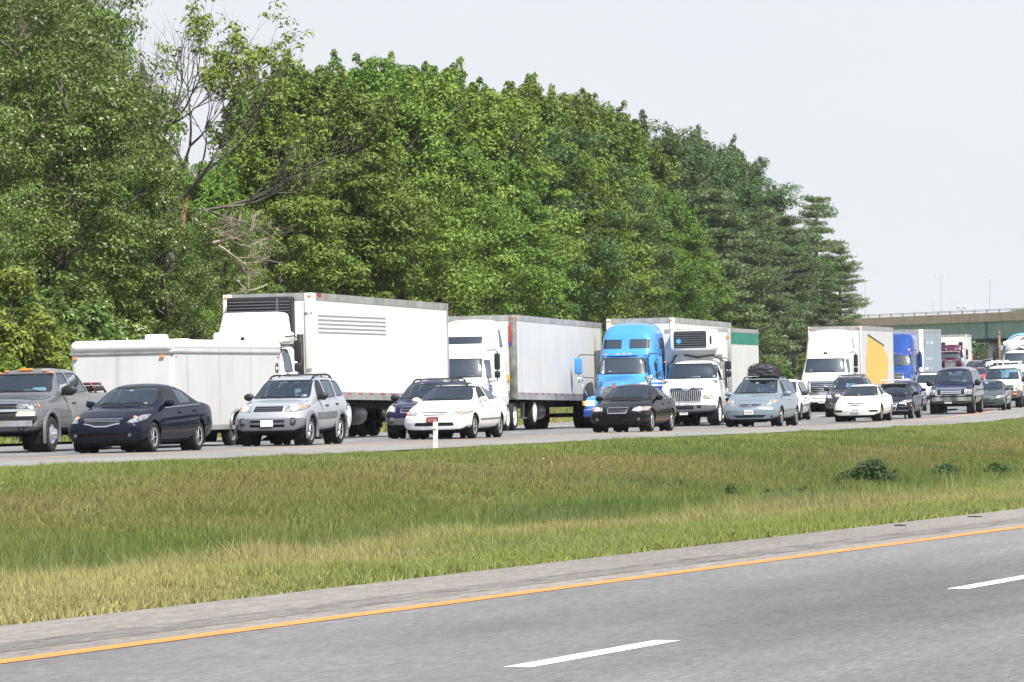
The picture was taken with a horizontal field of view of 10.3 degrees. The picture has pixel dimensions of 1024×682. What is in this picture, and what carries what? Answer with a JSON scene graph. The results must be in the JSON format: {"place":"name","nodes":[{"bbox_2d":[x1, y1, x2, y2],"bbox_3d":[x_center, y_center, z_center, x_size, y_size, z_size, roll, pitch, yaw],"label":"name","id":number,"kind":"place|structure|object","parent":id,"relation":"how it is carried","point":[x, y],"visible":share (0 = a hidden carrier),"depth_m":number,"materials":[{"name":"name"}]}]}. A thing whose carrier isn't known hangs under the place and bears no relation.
{"place":"outdoors","nodes":[
{"label":"outdoors","id":0,"kind":"place"},
{"bbox_2d":[0,376,989,624],"bbox_3d":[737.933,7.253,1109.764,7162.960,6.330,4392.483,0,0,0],"label":"ground","id":1,"kind":"structure","parent":0,"point":[384,411],"depth_m":96.34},
{"bbox_2d":[0,352,29,439],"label":"bush","id":2,"kind":"object","parent":1,"relation":"on","point":[7,362],"visible":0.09,"depth_m":172.69,"materials":[{"name":"green plant"}]},
{"bbox_2d":[0,104,69,321],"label":"oak tree","id":3,"kind":"object","parent":1,"relation":"on","point":[9,237],"visible":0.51,"depth_m":185.92,"materials":[{"name":"green plant"}]},
{"bbox_2d":[0,265,70,375],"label":"bush","id":4,"kind":"object","parent":1,"relation":"on","point":[15,280],"visible":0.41,"depth_m":175.54,"materials":[{"name":"green plant"}]},
{"bbox_2d":[0,323,71,438],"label":"bush","id":5,"kind":"object","parent":1,"relation":"on","point":[59,361],"visible":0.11,"depth_m":176.00,"materials":[{"name":"green plant"}]},
{"bbox_2d":[0,270,133,340],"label":"bush","id":6,"kind":"object","parent":1,"relation":"on","point":[83,321],"visible":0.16,"depth_m":186.75,"materials":[{"name":"green plant"}]},
{"bbox_2d":[51,327,91,370],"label":"bush","id":7,"kind":"object","parent":1,"relation":"on","point":[62,333],"visible":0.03,"depth_m":180.20,"materials":[{"name":"green plant"}]},
{"bbox_2d":[0,0,151,205],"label":"oak tree","id":8,"kind":"object","parent":1,"relation":"on","point":[81,59],"depth_m":243.31,"materials":[{"name":"green plant"}]},
{"bbox_2d":[0,0,168,261],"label":"oak tree","id":9,"kind":"object","parent":1,"relation":"on","point":[91,7],"visible":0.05,"depth_m":242.67,"materials":[{"name":"green plant"}]},
{"bbox_2d":[0,0,179,314],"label":"oak tree","id":10,"kind":"object","parent":1,"relation":"on","point":[84,12],"visible":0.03,"depth_m":216.95,"materials":[{"name":"green plant"}]},
{"bbox_2d":[0,0,190,326],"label":"oak tree","id":11,"kind":"object","parent":1,"relation":"on","point":[47,8],"visible":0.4,"depth_m":202.48,"materials":[{"name":"green plant"}]},
{"bbox_2d":[46,282,151,339],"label":"bush","id":12,"kind":"object","parent":1,"relation":"on","point":[135,329],"visible":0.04,"depth_m":190.55,"materials":[{"name":"green plant"}]},
{"bbox_2d":[0,49,203,333],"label":"oak tree","id":13,"kind":"object","parent":1,"relation":"on","point":[62,233],"visible":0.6,"depth_m":197.80,"materials":[{"name":"green plant"}]},
{"bbox_2d":[69,152,183,333],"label":"broadleaf tree","id":14,"kind":"object","parent":1,"relation":"on","point":[132,188],"visible":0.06,"depth_m":210.69,"materials":[{"name":"green plant"}]},
{"bbox_2d":[67,0,191,265],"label":"oak tree","id":15,"kind":"object","parent":1,"relation":"on","point":[141,23],"visible":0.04,"depth_m":273.12,"materials":[{"name":"green plant"}]},
{"bbox_2d":[89,8,183,277],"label":"broadleaf tree","id":16,"kind":"object","parent":1,"relation":"on","point":[117,44],"visible":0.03,"depth_m":272.03,"materials":[{"name":"green plant"}]},
{"bbox_2d":[96,197,226,339],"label":"oak tree","id":17,"kind":"object","parent":1,"relation":"on","point":[188,322],"visible":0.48,"depth_m":198.65,"materials":[{"name":"green plant"}]},
{"bbox_2d":[24,0,368,326],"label":"storm damaged tree","id":18,"kind":"object","parent":1,"relation":"on","point":[220,71],"visible":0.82,"depth_m":208.18,"materials":[{"name":"green plant"}]},
{"bbox_2d":[140,155,267,336],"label":"broadleaf tree","id":19,"kind":"object","parent":1,"relation":"on","point":[208,188],"visible":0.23,"depth_m":235.62,"materials":[{"name":"green plant"}]},
{"bbox_2d":[194,67,271,178],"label":"broadleaf tree","id":20,"kind":"object","parent":1,"relation":"on","point":[216,137],"visible":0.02,"depth_m":310.20,"materials":[{"name":"green plant"}]},
{"bbox_2d":[180,207,285,333],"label":"oak tree","id":21,"kind":"object","parent":1,"relation":"on","point":[229,246],"visible":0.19,"depth_m":216.80,"materials":[{"name":"green plant"}]},
{"bbox_2d":[204,52,333,179],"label":"broadleaf tree","id":22,"kind":"object","parent":1,"relation":"on","point":[300,68],"visible":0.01,"depth_m":306.68,"materials":[{"name":"green plant"}]},
{"bbox_2d":[193,96,371,307],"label":"broadleaf tree","id":23,"kind":"object","parent":1,"relation":"on","point":[255,155],"visible":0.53,"depth_m":243.59,"materials":[{"name":"green plant"}]},
{"bbox_2d":[187,59,420,296],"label":"broadleaf tree","id":24,"kind":"object","parent":1,"relation":"on","point":[305,78],"visible":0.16,"depth_m":260.43,"materials":[{"name":"green plant"}]},
{"bbox_2d":[258,77,440,298],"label":"broadleaf tree","id":25,"kind":"object","parent":1,"relation":"on","point":[348,114],"visible":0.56,"depth_m":257.95,"materials":[{"name":"green plant"}]},
{"bbox_2d":[314,48,423,91],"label":"broadleaf tree","id":26,"kind":"object","parent":1,"relation":"on","point":[378,62],"visible":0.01,"depth_m":332.48,"materials":[{"name":"green plant"}]},
{"bbox_2d":[290,53,469,302],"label":"broadleaf tree","id":27,"kind":"object","parent":1,"relation":"on","point":[381,86],"visible":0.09,"depth_m":277.97,"materials":[{"name":"green plant"}]},
{"bbox_2d":[0,390,760,443],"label":"verge grass","id":28,"kind":"structure","parent":1,"relation":"on","point":[520,421],"depth_m":247.68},
{"bbox_2d":[327,83,532,315],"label":"broadleaf tree","id":29,"kind":"object","parent":1,"relation":"on","point":[425,144],"visible":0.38,"depth_m":264.02,"materials":[{"name":"green plant"}]},
{"bbox_2d":[380,67,529,315],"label":"broadleaf tree","id":30,"kind":"object","parent":1,"relation":"on","point":[442,89],"visible":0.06,"depth_m":289.40,"materials":[{"name":"green plant"}]},
{"bbox_2d":[376,111,562,317],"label":"broadleaf tree","id":31,"kind":"object","parent":1,"relation":"on","point":[472,169],"visible":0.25,"depth_m":273.73,"materials":[{"name":"green plant"}]},
{"bbox_2d":[430,56,513,131],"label":"broadleaf tree","id":32,"kind":"object","parent":1,"relation":"on","point":[461,75],"depth_m":386.52,"materials":[{"name":"green plant"}]},
{"bbox_2d":[0,483,1023,625],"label":"grass","id":33,"kind":"structure","parent":1,"relation":"on","point":[45,599],"depth_m":50.98,"materials":[{"name":"plant"}]},
{"bbox_2d":[0,417,1023,480],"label":"grass","id":34,"kind":"structure","parent":1,"relation":"on","point":[92,467],"depth_m":123.43,"materials":[{"name":"plant"}]},
{"bbox_2d":[446,84,588,319],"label":"broadleaf tree","id":35,"kind":"object","parent":1,"relation":"on","point":[494,123],"visible":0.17,"depth_m":308.40,"materials":[{"name":"green plant"}]},
{"bbox_2d":[455,149,588,317],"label":"broadleaf tree","id":36,"kind":"object","parent":1,"relation":"on","point":[519,176],"visible":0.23,"depth_m":291.60,"materials":[{"name":"green plant"}]},
{"bbox_2d":[496,72,579,129],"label":"broadleaf tree","id":37,"kind":"object","parent":1,"relation":"on","point":[525,92],"visible":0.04,"depth_m":414.44,"materials":[{"name":"green plant"}]},
{"bbox_2d":[507,113,637,320],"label":"broadleaf tree","id":38,"kind":"object","parent":1,"relation":"on","point":[565,153],"visible":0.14,"depth_m":322.58,"materials":[{"name":"green plant"}]},
{"bbox_2d":[503,88,641,319],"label":"broadleaf tree","id":39,"kind":"object","parent":1,"relation":"on","point":[549,112],"visible":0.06,"depth_m":354.61,"materials":[{"name":"green plant"}]},
{"bbox_2d":[546,88,599,311],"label":"broadleaf tree","id":40,"kind":"object","parent":1,"relation":"on","point":[590,111],"visible":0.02,"depth_m":445.38,"materials":[{"name":"green plant"}]},
{"bbox_2d":[513,144,666,340],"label":"broadleaf tree","id":41,"kind":"object","parent":1,"relation":"on","point":[598,278],"visible":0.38,"depth_m":328.05,"materials":[{"name":"green plant"}]},
{"bbox_2d":[554,87,658,182],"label":"broadleaf tree","id":42,"kind":"object","parent":1,"relation":"on","point":[603,114],"visible":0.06,"depth_m":481.15,"materials":[{"name":"green plant"}]},
{"bbox_2d":[568,175,684,341],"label":"broadleaf tree","id":43,"kind":"object","parent":1,"relation":"on","point":[666,253],"visible":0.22,"depth_m":355.72,"materials":[{"name":"green plant"}]},
{"bbox_2d":[573,113,694,334],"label":"broadleaf tree","id":44,"kind":"object","parent":1,"relation":"on","point":[619,150],"visible":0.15,"depth_m":373.75,"materials":[{"name":"green plant"}]},
{"bbox_2d":[620,125,710,316],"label":"broadleaf tree","id":45,"kind":"object","parent":1,"relation":"on","point":[659,165],"visible":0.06,"depth_m":399.59,"materials":[{"name":"green plant"}]},
{"bbox_2d":[634,179,736,320],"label":"broadleaf tree","id":46,"kind":"object","parent":1,"relation":"on","point":[675,214],"visible":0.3,"depth_m":381.84,"materials":[{"name":"green plant"}]},
{"bbox_2d":[639,109,747,284],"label":"broadleaf tree","id":47,"kind":"object","parent":1,"relation":"on","point":[670,147],"visible":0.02,"depth_m":509.83,"materials":[{"name":"green plant"}]},
{"bbox_2d":[648,210,738,328],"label":"broadleaf tree","id":48,"kind":"object","parent":1,"relation":"on","point":[713,298],"visible":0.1,"depth_m":400.52,"materials":[{"name":"green plant"}]},
{"bbox_2d":[652,126,759,214],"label":"broadleaf tree","id":49,"kind":"object","parent":1,"relation":"on","point":[701,160],"visible":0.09,"depth_m":590.78,"materials":[{"name":"green plant"}]},
{"bbox_2d":[675,124,755,261],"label":"broadleaf tree","id":50,"kind":"object","parent":1,"relation":"on","point":[713,150],"visible":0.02,"depth_m":644.19,"materials":[{"name":"green plant"}]},
{"bbox_2d":[651,150,791,332],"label":"broadleaf tree","id":51,"kind":"object","parent":1,"relation":"on","point":[691,197],"visible":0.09,"depth_m":428.17,"materials":[{"name":"green plant"}]},
{"bbox_2d":[713,133,779,215],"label":"broadleaf tree","id":52,"kind":"object","parent":1,"relation":"on","point":[734,148],"visible":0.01,"depth_m":723.34,"materials":[{"name":"green plant"}]},
{"bbox_2d":[693,184,800,365],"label":"pine tree","id":53,"kind":"object","parent":1,"relation":"on","point":[721,195],"visible":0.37,"depth_m":423.89,"materials":[{"name":"green plant"}]},
{"bbox_2d":[697,149,802,319],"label":"broadleaf tree","id":54,"kind":"object","parent":1,"relation":"on","point":[738,177],"visible":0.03,"depth_m":642.85,"materials":[{"name":"green plant"}]},
{"bbox_2d":[723,209,816,369],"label":"pine tree","id":55,"kind":"object","parent":1,"relation":"on","point":[774,301],"visible":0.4,"depth_m":495.26,"materials":[{"name":"green plant"}]},
{"bbox_2d":[707,168,843,347],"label":"broadleaf tree","id":56,"kind":"object","parent":1,"relation":"on","point":[745,193],"visible":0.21,"depth_m":521.31,"materials":[{"name":"green plant"}]},
{"bbox_2d":[745,211,826,377],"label":"pine tree","id":57,"kind":"object","parent":1,"relation":"on","point":[786,281],"visible":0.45,"depth_m":503.94,"materials":[{"name":"green plant"}]},
{"bbox_2d":[796,283,845,373],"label":"pine tree","id":58,"kind":"object","parent":1,"relation":"on","point":[822,320],"visible":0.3,"depth_m":527.04,"materials":[{"name":"green plant"}]},
{"bbox_2d":[780,194,871,359],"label":"pine tree","id":59,"kind":"object","parent":1,"relation":"on","point":[815,201],"visible":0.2,"depth_m":618.28,"materials":[{"name":"green plant"}]},
{"bbox_2d":[808,245,870,325],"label":"pine tree","id":60,"kind":"object","parent":1,"relation":"on","point":[845,267],"visible":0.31,"depth_m":595.24,"materials":[{"name":"green plant"}]},
{"bbox_2d":[837,458,899,482],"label":"weed","id":61,"kind":"object","parent":1,"relation":"on","point":[871,469],"visible":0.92,"depth_m":122.16,"materials":[{"name":"green"}]},
{"bbox_2d":[766,341,1001,377],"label":"woods","id":62,"kind":"object","parent":1,"relation":"on","point":[979,345],"visible":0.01,"depth_m":996.82,"materials":[{"name":"green plant"}]},
{"bbox_2d":[802,308,1023,358],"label":"overpass","id":63,"kind":"object","parent":1,"relation":"on","point":[983,327],"visible":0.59,"depth_m":763.10,"materials":[{"name":"concrete"}]},
{"bbox_2d":[0,378,1014,458],"bbox_3d":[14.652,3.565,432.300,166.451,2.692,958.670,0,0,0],"label":"road","id":64,"kind":"structure","parent":0,"point":[68,450],"depth_m":163.40,"materials":[{"name":"asphalt"}]},
{"bbox_2d":[0,368,118,451],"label":"pickup truck","id":65,"kind":"object","parent":64,"relation":"on","point":[36,415],"visible":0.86,"depth_m":129.32,"materials":[{"name":"grey metal"}]},
{"bbox_2d":[68,383,211,452],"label":"car","id":66,"kind":"object","parent":64,"relation":"on","point":[135,417],"visible":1,"depth_m":123.29,"materials":[{"name":"black metal"}]},
{"bbox_2d":[69,334,282,444],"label":"cargo trailer","id":67,"kind":"object","parent":64,"relation":"on","point":[221,378],"visible":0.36,"depth_m":134.73,"materials":[{"name":"white"}]},
{"bbox_2d":[193,312,322,441],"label":"semi tractor","id":68,"kind":"object","parent":64,"relation":"on","point":[263,326],"visible":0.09,"depth_m":155.68,"materials":[{"name":"white metal"}]},
{"bbox_2d":[235,373,348,445],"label":"car","id":69,"kind":"object","parent":64,"relation":"on","point":[281,414],"visible":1,"depth_m":133.97,"materials":[{"name":"silver metal"}]},
{"bbox_2d":[223,292,449,436],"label":"semi trailer","id":70,"kind":"object","parent":64,"relation":"on","point":[370,356],"visible":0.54,"depth_m":162.90,"materials":[{"name":"metal"}]},
{"bbox_2d":[385,378,465,438],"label":"car","id":71,"kind":"object","parent":64,"relation":"on","point":[398,410],"visible":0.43,"depth_m":152.23,"materials":[{"name":"blue metal"}]},
{"bbox_2d":[404,382,506,438],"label":"car","id":72,"kind":"object","parent":64,"relation":"on","point":[450,411],"visible":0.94,"depth_m":147.32,"materials":[{"name":"white metal"}]},
{"bbox_2d":[448,319,517,430],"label":"semi tractor","id":73,"kind":"object","parent":64,"relation":"on","point":[477,355],"visible":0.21,"depth_m":199.02,"materials":[{"name":"white metal"}]},
{"bbox_2d":[3,407,1013,458],"bbox_3d":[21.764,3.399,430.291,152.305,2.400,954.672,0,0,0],"label":"yellow line","id":74,"kind":"object","parent":64,"relation":"on","point":[505,437],"visible":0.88,"depth_m":144.99,"materials":[{"name":"paint"}]},
{"bbox_2d":[448,315,601,428],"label":"semi trailer","id":75,"kind":"object","parent":64,"relation":"on","point":[542,353],"visible":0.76,"depth_m":208.02,"materials":[{"name":"metal"}]},
{"bbox_2d":[574,320,664,427],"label":"semi tractor","id":76,"kind":"object","parent":64,"relation":"on","point":[631,353],"visible":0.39,"depth_m":212.62,"materials":[{"name":"blue metal"}]},
{"bbox_2d":[591,384,675,432],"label":"car","id":77,"kind":"object","parent":64,"relation":"on","point":[625,407],"visible":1,"depth_m":167.82,"materials":[{"name":"black metal"}]},
{"bbox_2d":[606,317,730,423],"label":"semi trailer","id":78,"kind":"object","parent":64,"relation":"on","point":[662,324],"visible":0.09,"depth_m":216.43,"materials":[{"name":"metal"}]},
{"bbox_2d":[654,328,758,425],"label":"box truck","id":79,"kind":"object","parent":64,"relation":"on","point":[705,370],"visible":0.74,"depth_m":213.33,"materials":[{"name":"white metal"}]},
{"bbox_2d":[725,376,798,426],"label":"car","id":80,"kind":"object","parent":64,"relation":"on","point":[750,404],"visible":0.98,"depth_m":195.61,"materials":[{"name":"blue metal"}]},
{"bbox_2d":[747,363,781,375],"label":"roof bag","id":81,"kind":"object","parent":80,"relation":"on","point":[763,369],"visible":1,"depth_m":196.95,"materials":[{"name":"grey fabric"}]},
{"bbox_2d":[761,379,810,419],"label":"car","id":82,"kind":"object","parent":64,"relation":"on","point":[802,393],"visible":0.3,"depth_m":234.64,"materials":[{"name":"white metal"}]},
{"bbox_2d":[792,329,857,410],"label":"semi tractor","id":83,"kind":"object","parent":64,"relation":"on","point":[831,355],"visible":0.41,"depth_m":273.57,"materials":[{"name":"white metal"}]},
{"bbox_2d":[824,374,871,416],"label":"car","id":84,"kind":"object","parent":64,"relation":"on","point":[840,388],"visible":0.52,"depth_m":247.20,"materials":[{"name":"grey metal"}]},
{"bbox_2d":[808,326,893,386],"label":"semi trailer","id":85,"kind":"object","parent":64,"relation":"on","point":[874,351],"visible":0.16,"depth_m":282.30,"materials":[{"name":"metal"}]},
{"bbox_2d":[834,384,892,421],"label":"car","id":86,"kind":"object","parent":64,"relation":"on","point":[859,401],"visible":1,"depth_m":219.22,"materials":[{"name":"white metal"}]},
{"bbox_2d":[871,383,922,418],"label":"car","id":87,"kind":"object","parent":64,"relation":"on","point":[910,404],"visible":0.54,"depth_m":231.72,"materials":[{"name":"black metal"}]},
{"bbox_2d":[893,332,922,382],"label":"semi tractor","id":88,"kind":"object","parent":64,"relation":"on","point":[907,360],"visible":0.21,"depth_m":346.04,"materials":[{"name":"blue metal"}]},
{"bbox_2d":[893,329,941,381],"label":"semi trailer","id":89,"kind":"object","parent":64,"relation":"on","point":[929,344],"visible":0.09,"depth_m":353.61,"materials":[{"name":"metal"}]},
{"bbox_2d":[941,345,967,379],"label":"semi tractor","id":90,"kind":"object","parent":64,"relation":"on","point":[952,356],"visible":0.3,"depth_m":510.89,"materials":[{"name":"red metal"}]},
{"bbox_2d":[926,367,983,413],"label":"car","id":91,"kind":"object","parent":64,"relation":"on","point":[945,392],"visible":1,"depth_m":248.68,"materials":[{"name":"blue metal"}]},
{"bbox_2d":[941,334,971,378],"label":"semi trailer","id":92,"kind":"object","parent":64,"relation":"on","point":[964,340],"visible":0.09,"depth_m":515.18,"materials":[{"name":"metal"}]},
{"bbox_2d":[982,380,1011,409],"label":"car","id":93,"kind":"object","parent":64,"relation":"on","point":[1000,397],"visible":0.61,"depth_m":262.34,"materials":[{"name":"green metal"}]},
{"bbox_2d":[981,360,1023,407],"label":"car","id":94,"kind":"object","parent":64,"relation":"on","point":[1015,384],"visible":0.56,"depth_m":274.02,"materials":[{"name":"white metal"}]},
{"bbox_2d":[993,331,1023,377],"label":"semi tractor","id":95,"kind":"object","parent":64,"relation":"on","point":[1012,344],"visible":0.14,"depth_m":333.29,"materials":[{"name":"white metal"}]},
{"bbox_2d":[0,528,1023,681],"bbox_3d":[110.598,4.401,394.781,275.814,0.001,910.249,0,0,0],"label":"road","id":96,"kind":"structure","parent":0,"point":[897,613],"depth_m":34.92,"materials":[{"name":"asphalt"}]},
{"bbox_2d":[0,526,1023,662],"bbox_3d":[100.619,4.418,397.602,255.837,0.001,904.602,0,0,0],"label":"yellow line","id":97,"kind":"object","parent":96,"relation":"on","point":[350,615],"visible":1,"depth_m":39.68,"materials":[{"name":"paint"}]},
{"bbox_2d":[504,640,679,666],"bbox_3d":[0.481,1.788,32.610,0.160,0.001,3.350,0,0,16],"label":"lane marking","id":98,"kind":"object","parent":96,"relation":"on","point":[588,654],"visible":1,"depth_m":32.54,"materials":[{"name":"white paint"}]},
{"bbox_2d":[947,575,1023,588],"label":"lane dash","id":99,"kind":"object","parent":96,"relation":"on","point":[991,582],"visible":1,"depth_m":43.95,"materials":[{"name":"white paint"}]},
{"bbox_2d":[0,446,1023,573],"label":"grass","id":100,"kind":"structure","parent":0,"point":[217,519],"depth_m":93.39,"materials":[{"name":"plant"}]},
{"bbox_2d":[0,426,1023,520],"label":"grass","id":101,"kind":"structure","parent":0,"point":[279,481],"depth_m":111.78,"materials":[{"name":"plant"}]},
{"bbox_2d":[0,508,1023,659],"bbox_3d":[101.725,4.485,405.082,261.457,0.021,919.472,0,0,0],"label":"shoulder","id":102,"kind":"object","parent":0,"point":[63,627],"visible":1,"depth_m":43.05},
{"bbox_2d":[0,517,1023,651],"bbox_3d":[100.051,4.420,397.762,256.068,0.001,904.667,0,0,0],"label":"rumble strip","id":103,"kind":"object","parent":102,"relation":"on","point":[75,638],"visible":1,"depth_m":41.77,"materials":[{"name":"asphalt"}]},
{"bbox_2d":[0,469,1023,590],"bbox_3d":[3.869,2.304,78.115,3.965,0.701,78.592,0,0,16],"label":"grass","id":104,"kind":"structure","parent":0,"point":[253,553],"depth_m":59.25,"materials":[{"name":"plant"}]},
{"bbox_2d":[0,407,1023,466],"bbox_3d":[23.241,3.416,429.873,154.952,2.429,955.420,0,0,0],"label":"shoulder","id":105,"kind":"object","parent":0,"point":[1016,412],"visible":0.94,"depth_m":137.12},
{"bbox_2d":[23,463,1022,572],"bbox_3d":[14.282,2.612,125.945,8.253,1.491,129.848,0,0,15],"label":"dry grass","id":106,"kind":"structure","parent":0,"point":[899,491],"depth_m":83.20,"materials":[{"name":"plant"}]},
{"bbox_2d":[91,0,1023,357],"label":"sky","id":107,"kind":"structure","parent":0,"point":[908,115],"materials":[{"name":"white"}]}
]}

